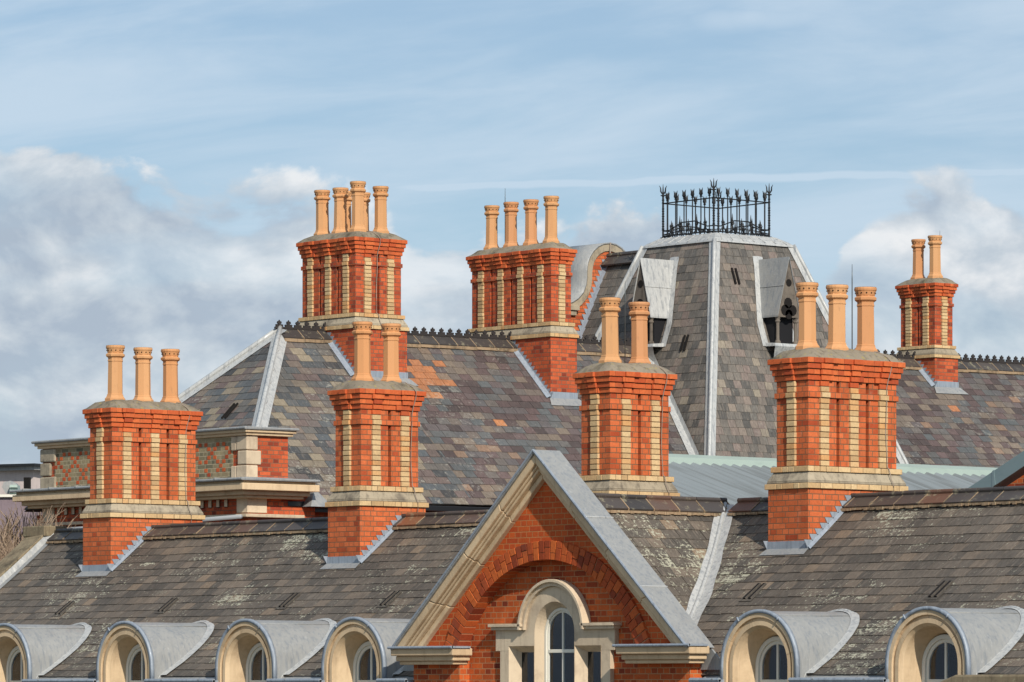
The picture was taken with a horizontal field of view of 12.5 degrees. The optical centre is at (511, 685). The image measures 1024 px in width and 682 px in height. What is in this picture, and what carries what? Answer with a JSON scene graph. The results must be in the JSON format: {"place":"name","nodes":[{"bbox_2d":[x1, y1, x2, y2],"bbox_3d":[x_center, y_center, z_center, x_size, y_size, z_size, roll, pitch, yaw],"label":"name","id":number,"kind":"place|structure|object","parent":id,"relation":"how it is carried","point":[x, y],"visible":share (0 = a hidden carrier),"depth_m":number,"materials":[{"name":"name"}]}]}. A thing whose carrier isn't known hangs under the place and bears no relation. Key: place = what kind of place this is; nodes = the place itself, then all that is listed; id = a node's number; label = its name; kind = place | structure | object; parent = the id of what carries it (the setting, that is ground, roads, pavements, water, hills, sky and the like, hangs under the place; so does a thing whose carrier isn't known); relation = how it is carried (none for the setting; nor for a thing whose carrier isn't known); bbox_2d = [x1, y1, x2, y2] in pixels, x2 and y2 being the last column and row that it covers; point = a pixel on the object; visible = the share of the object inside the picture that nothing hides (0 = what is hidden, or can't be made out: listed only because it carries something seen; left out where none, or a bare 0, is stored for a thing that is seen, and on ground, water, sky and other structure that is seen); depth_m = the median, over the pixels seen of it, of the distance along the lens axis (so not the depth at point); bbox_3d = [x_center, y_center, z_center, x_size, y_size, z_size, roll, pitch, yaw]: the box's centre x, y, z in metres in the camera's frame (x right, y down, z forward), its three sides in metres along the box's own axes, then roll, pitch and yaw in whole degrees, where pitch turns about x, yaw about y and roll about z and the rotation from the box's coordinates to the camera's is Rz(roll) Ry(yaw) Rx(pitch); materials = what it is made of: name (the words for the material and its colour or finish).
{"place":"outdoors","nodes":[
{"label":"outdoors","id":0,"kind":"place"},
{"bbox_2d":[0,463,40,493],"bbox_3d":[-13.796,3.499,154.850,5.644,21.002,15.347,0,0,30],"label":"rendered building","id":1,"kind":"structure","parent":0,"point":[25,476],"depth_m":148.16,"materials":[{"name":"white paint"}]},
{"bbox_2d":[0,494,41,546],"bbox_3d":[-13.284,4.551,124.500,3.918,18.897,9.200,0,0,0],"label":"mauve roofed building","id":2,"kind":"structure","parent":0,"point":[7,503],"depth_m":120.00,"materials":[{"name":"purple paint"}]},
{"bbox_2d":[2,481,19,493],"bbox_3d":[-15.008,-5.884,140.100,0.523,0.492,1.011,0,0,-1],"label":"ventilation cowl","id":3,"kind":"object","parent":2,"relation":"on","point":[7,486],"visible":0.54,"depth_m":140.00,"materials":[{"name":"white metal"}]},
{"bbox_2d":[0,272,1023,681],"bbox_3d":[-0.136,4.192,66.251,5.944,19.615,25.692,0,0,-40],"label":"slate roofed building","id":4,"kind":"structure","parent":0,"point":[840,552],"depth_m":62.63,"materials":[{"name":"grey"}]},
{"bbox_2d":[0,0,1023,463],"label":"sky","id":5,"kind":"structure","parent":0,"point":[163,162],"materials":[{"name":"blue"}]},
{"bbox_2d":[669,454,996,504],"bbox_3d":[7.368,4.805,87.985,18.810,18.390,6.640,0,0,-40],"label":"corrugated roof","id":6,"kind":"structure","parent":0,"point":[732,479],"depth_m":88.67,"materials":[{"name":"grey"}]},
{"bbox_2d":[941,674,1023,681],"bbox_3d":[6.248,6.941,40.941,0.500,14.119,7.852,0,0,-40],"label":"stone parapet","id":7,"kind":"structure","parent":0,"point":[993,678],"depth_m":42.81,"materials":[{"name":"stone"}]},
{"bbox_2d":[969,451,1023,487],"bbox_3d":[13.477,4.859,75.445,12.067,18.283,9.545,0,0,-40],"label":"teal edged gable","id":8,"kind":"structure","parent":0,"point":[1010,472],"depth_m":72.99,"materials":[{"name":"metal"}]},
{"label":"ground","id":9,"kind":"structure","parent":0,"visible":0},
{"bbox_2d":[0,502,39,550],"bbox_3d":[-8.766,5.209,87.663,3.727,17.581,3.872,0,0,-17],"label":"bare tree","id":10,"kind":"object","parent":9,"relation":"on","point":[24,523],"visible":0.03,"depth_m":87.87,"materials":[{"name":"brown plant"}]},
{"bbox_2d":[0,503,79,558],"bbox_3d":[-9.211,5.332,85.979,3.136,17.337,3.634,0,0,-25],"label":"bare tree","id":11,"kind":"object","parent":9,"relation":"on","point":[7,542],"visible":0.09,"depth_m":85.11,"materials":[{"name":"brown plant"}]},
{"bbox_2d":[0,506,82,560],"bbox_3d":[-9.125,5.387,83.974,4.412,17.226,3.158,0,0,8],"label":"bare tree","id":12,"kind":"object","parent":9,"relation":"on","point":[12,547],"visible":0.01,"depth_m":83.63,"materials":[{"name":"brown plant"}]},
{"bbox_2d":[9,181,1023,527],"bbox_3d":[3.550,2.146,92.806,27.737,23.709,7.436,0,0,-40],"label":"slate roofed building","id":13,"kind":"structure","parent":9,"relation":"on","point":[501,401],"depth_m":87.51,"materials":[{"name":"grey"}]},
{"bbox_2d":[595,232,908,463],"bbox_3d":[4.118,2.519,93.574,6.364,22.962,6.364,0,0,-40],"label":"tower","id":14,"kind":"structure","parent":13,"relation":"on","point":[723,322],"depth_m":91.89,"materials":[{"name":"stone"}]},
{"bbox_2d":[659,179,772,238],"bbox_3d":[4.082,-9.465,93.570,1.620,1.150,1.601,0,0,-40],"label":"iron railing","id":15,"kind":"object","parent":14,"relation":"on","point":[735,229],"visible":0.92,"depth_m":93.27,"materials":[{"name":"black metal"}]},
{"bbox_2d":[571,242,637,341],"bbox_3d":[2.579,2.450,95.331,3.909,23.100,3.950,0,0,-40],"label":"curved gable house","id":16,"kind":"structure","parent":9,"relation":"on","point":[599,270],"depth_m":95.69,"materials":[{"name":"stone"}]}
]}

